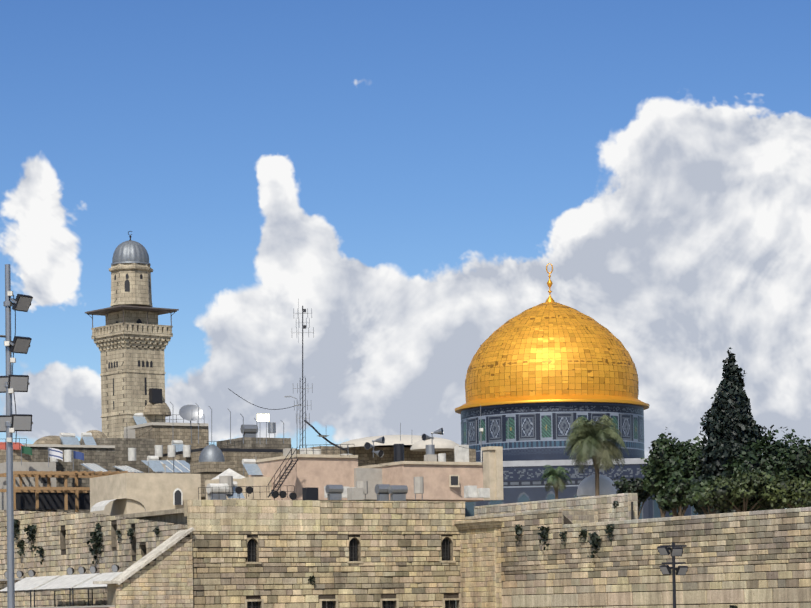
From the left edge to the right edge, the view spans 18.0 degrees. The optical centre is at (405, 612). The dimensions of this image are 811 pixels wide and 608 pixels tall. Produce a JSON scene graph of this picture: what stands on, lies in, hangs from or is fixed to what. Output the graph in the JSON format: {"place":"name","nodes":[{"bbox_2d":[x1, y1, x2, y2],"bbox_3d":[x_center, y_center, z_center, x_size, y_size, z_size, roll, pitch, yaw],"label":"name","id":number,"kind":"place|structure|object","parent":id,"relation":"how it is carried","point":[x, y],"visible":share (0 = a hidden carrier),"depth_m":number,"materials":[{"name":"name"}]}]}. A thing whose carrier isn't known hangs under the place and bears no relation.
{"place":"outdoors","nodes":[
{"label":"outdoors","id":0,"kind":"place"},
{"bbox_2d":[0,0,810,508],"label":"sky","id":1,"kind":"structure","parent":0,"point":[411,173],"materials":[{"name":"blue"}]},
{"bbox_2d":[461,402,697,518],"bbox_3d":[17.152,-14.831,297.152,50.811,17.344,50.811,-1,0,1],"label":"dome of the rock octagon and drum","id":2,"kind":"structure","parent":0,"point":[530,439],"depth_m":286.73,"materials":[{"name":"tile"}]},
{"bbox_2d":[455,263,649,413],"bbox_3d":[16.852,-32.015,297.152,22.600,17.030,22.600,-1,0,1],"label":"dome","id":3,"kind":"structure","parent":2,"relation":"on","point":[550,350],"depth_m":289.48,"materials":[{"name":"gold metal"}]},
{"bbox_2d":[577,474,617,496],"bbox_3d":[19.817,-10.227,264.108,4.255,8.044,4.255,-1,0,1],"label":"small dome","id":4,"kind":"structure","parent":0,"point":[586,487],"depth_m":262.60,"materials":[{"name":"grey metal"}]},
{"label":"platform ground","id":5,"kind":"structure","parent":0,"visible":0},
{"bbox_2d":[91,263,172,437],"bbox_3d":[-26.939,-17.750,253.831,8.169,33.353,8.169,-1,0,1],"label":"minaret","id":6,"kind":"object","parent":5,"relation":"on","point":[126,345],"visible":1,"depth_m":252.09,"materials":[{"name":"beige stone"}]},
{"bbox_2d":[111,231,150,265],"bbox_3d":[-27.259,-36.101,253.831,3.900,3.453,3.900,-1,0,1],"label":"minaret dome","id":7,"kind":"structure","parent":6,"relation":"on","point":[130,251],"depth_m":252.45,"materials":[{"name":"silver metal"}]},
{"bbox_2d":[85,305,178,327],"bbox_3d":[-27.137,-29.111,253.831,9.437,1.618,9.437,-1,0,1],"label":"balcony canopy","id":8,"kind":"object","parent":6,"relation":"attached to","point":[118,308],"visible":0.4,"depth_m":251.94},
{"bbox_2d":[108,274,161,409],"bbox_3d":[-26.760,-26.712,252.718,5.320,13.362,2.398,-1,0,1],"label":"minaret windows","id":9,"kind":"structure","parent":6,"relation":"attached to","point":[155,395],"depth_m":252.12,"materials":[{"name":"black"}]},
{"bbox_2d":[5,295,469,500],"bbox_3d":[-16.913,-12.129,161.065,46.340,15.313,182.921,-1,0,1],"label":"roof clutter","id":10,"kind":"object","parent":5,"relation":"on","point":[224,488],"visible":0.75,"depth_m":200.40,"materials":[{"name":"grey metal"}]},
{"bbox_2d":[0,400,502,515],"bbox_3d":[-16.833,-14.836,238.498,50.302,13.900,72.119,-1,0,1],"label":"buildings","id":11,"kind":"structure","parent":5,"relation":"on","point":[110,476],"depth_m":222.36,"materials":[{"name":"grey stone"}]},
{"bbox_2d":[21,446,83,469],"bbox_3d":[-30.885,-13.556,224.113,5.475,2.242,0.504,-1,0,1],"label":"flags","id":12,"kind":"object","parent":11,"relation":"on","point":[55,453],"visible":1,"depth_m":224.19,"materials":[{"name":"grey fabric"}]},
{"bbox_2d":[170,298,482,499],"bbox_3d":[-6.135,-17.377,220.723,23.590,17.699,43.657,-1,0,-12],"label":"antennas","id":13,"kind":"object","parent":11,"relation":"on","point":[191,412],"visible":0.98,"depth_m":213.54,"materials":[{"name":"grey metal"}]},
{"bbox_2d":[540,465,570,498],"bbox_3d":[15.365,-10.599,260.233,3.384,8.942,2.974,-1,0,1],"label":"palm","id":14,"kind":"object","parent":5,"relation":"on","point":[557,480],"visible":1,"depth_m":259.99,"materials":[{"name":"green plant"}]},
{"bbox_2d":[474,493,637,521],"bbox_3d":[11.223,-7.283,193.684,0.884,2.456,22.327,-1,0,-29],"label":"stone parapet wall","id":15,"kind":"structure","parent":5,"relation":"on","point":[626,508],"depth_m":188.86,"materials":[{"name":"stone"}]},
{"bbox_2d":[563,415,627,495],"bbox_3d":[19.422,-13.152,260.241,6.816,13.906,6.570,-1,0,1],"label":"tall palm","id":16,"kind":"object","parent":5,"relation":"on","point":[597,437],"visible":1,"depth_m":259.01,"materials":[{"name":"green plant"}]},
{"bbox_2d":[612,475,651,518],"bbox_3d":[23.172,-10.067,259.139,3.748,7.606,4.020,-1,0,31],"label":"shrub","id":17,"kind":"object","parent":5,"relation":"on","point":[623,486],"depth_m":258.24,"materials":[{"name":"green plant"}]},
{"bbox_2d":[640,458,665,517],"bbox_3d":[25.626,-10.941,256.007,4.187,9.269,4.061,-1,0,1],"label":"broadleaf tree","id":18,"kind":"object","parent":5,"relation":"on","point":[651,480],"depth_m":255.15,"materials":[{"name":"green plant"}]},
{"bbox_2d":[647,427,691,516],"bbox_3d":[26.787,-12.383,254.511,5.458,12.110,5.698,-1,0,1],"label":"broadleaf tree","id":19,"kind":"object","parent":5,"relation":"on","point":[662,452],"depth_m":253.25,"materials":[{"name":"green plant"}]},
{"bbox_2d":[655,476,699,516],"bbox_3d":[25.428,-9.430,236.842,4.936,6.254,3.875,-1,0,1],"label":"broadleaf tree","id":20,"kind":"object","parent":5,"relation":"on","point":[665,500],"depth_m":236.07,"materials":[{"name":"green plant"}]},
{"bbox_2d":[669,436,703,486],"bbox_3d":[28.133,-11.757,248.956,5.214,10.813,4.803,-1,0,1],"label":"broadleaf tree","id":21,"kind":"object","parent":5,"relation":"on","point":[685,468],"depth_m":247.67,"materials":[{"name":"green plant"}]},
{"bbox_2d":[682,476,731,513],"bbox_3d":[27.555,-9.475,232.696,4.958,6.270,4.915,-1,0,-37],"label":"broadleaf tree","id":22,"kind":"object","parent":5,"relation":"on","point":[695,496],"depth_m":232.38,"materials":[{"name":"green plant"}]},
{"bbox_2d":[691,347,772,514],"bbox_3d":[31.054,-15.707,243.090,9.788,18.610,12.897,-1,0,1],"label":"cypress tree","id":23,"kind":"object","parent":5,"relation":"on","point":[731,427],"visible":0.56,"depth_m":241.43,"materials":[{"name":"green plant"}]},
{"bbox_2d":[703,469,782,512],"bbox_3d":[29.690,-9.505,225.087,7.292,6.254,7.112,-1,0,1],"label":"bush","id":24,"kind":"object","parent":5,"relation":"on","point":[734,491],"depth_m":223.58,"materials":[{"name":"green plant"}]},
{"bbox_2d":[722,424,804,510],"bbox_3d":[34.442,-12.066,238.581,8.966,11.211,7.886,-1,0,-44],"label":"broadleaf tree","id":25,"kind":"object","parent":5,"relation":"on","point":[772,456],"depth_m":237.84,"materials":[{"name":"green plant"}]},
{"bbox_2d":[768,471,810,509],"bbox_3d":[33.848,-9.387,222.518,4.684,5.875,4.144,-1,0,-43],"label":"bush","id":26,"kind":"object","parent":5,"relation":"on","point":[796,492],"depth_m":221.73,"materials":[{"name":"green plant"}]},
{"bbox_2d":[779,436,810,506],"bbox_3d":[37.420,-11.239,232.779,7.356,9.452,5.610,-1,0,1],"label":"broadleaf tree","id":27,"kind":"object","parent":5,"relation":"on","point":[797,463],"depth_m":231.02,"materials":[{"name":"green plant"}]},
{"label":"plaza ground","id":28,"kind":"structure","parent":0,"visible":0},
{"bbox_2d":[0,264,32,607],"bbox_3d":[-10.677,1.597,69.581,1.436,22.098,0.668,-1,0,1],"label":"floodlight mast","id":29,"kind":"object","parent":28,"relation":"on","point":[10,422],"visible":1,"depth_m":69.49,"materials":[{"name":"grey metal"}]},
{"bbox_2d":[0,564,121,607],"bbox_3d":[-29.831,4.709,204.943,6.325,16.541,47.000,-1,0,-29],"label":"canopy","id":30,"kind":"object","parent":28,"relation":"on","point":[70,581],"visible":0.71,"depth_m":197.31,"materials":[{"name":"white metal"}]},
{"bbox_2d":[0,500,464,607],"bbox_3d":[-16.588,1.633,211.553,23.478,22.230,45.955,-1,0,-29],"label":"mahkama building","id":31,"kind":"structure","parent":28,"relation":"on","point":[346,554],"depth_m":192.91,"materials":[{"name":"stone"}]},
{"bbox_2d":[93,527,193,607],"bbox_3d":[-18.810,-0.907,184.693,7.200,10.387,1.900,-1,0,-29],"label":"stair wall","id":32,"kind":"structure","parent":31,"relation":"attached to","point":[160,576],"depth_m":184.67,"materials":[{"name":"stone"}]},
{"bbox_2d":[465,507,810,607],"bbox_3d":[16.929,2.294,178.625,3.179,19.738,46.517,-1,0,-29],"label":"stone wall","id":33,"kind":"structure","parent":28,"relation":"on","point":[755,559],"depth_m":174.70,"materials":[{"name":"stone"}]},
{"bbox_2d":[5,500,737,607],"bbox_3d":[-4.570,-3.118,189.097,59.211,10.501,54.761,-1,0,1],"label":"wall plants","id":34,"kind":"object","parent":33,"relation":"attached to","point":[594,541],"depth_m":194.52,"materials":[{"name":"green plant"}]},
{"bbox_2d":[454,509,597,607],"bbox_3d":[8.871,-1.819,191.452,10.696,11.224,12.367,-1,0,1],"label":"stone pillar","id":35,"kind":"structure","parent":33,"relation":"attached to","point":[480,563],"depth_m":194.00,"materials":[{"name":"beige stone"}]},
{"bbox_2d":[657,542,687,607],"bbox_3d":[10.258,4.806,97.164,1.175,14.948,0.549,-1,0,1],"label":"lamp post","id":36,"kind":"object","parent":28,"relation":"on","point":[676,550],"visible":1,"depth_m":97.16,"materials":[{"name":"grey metal"}]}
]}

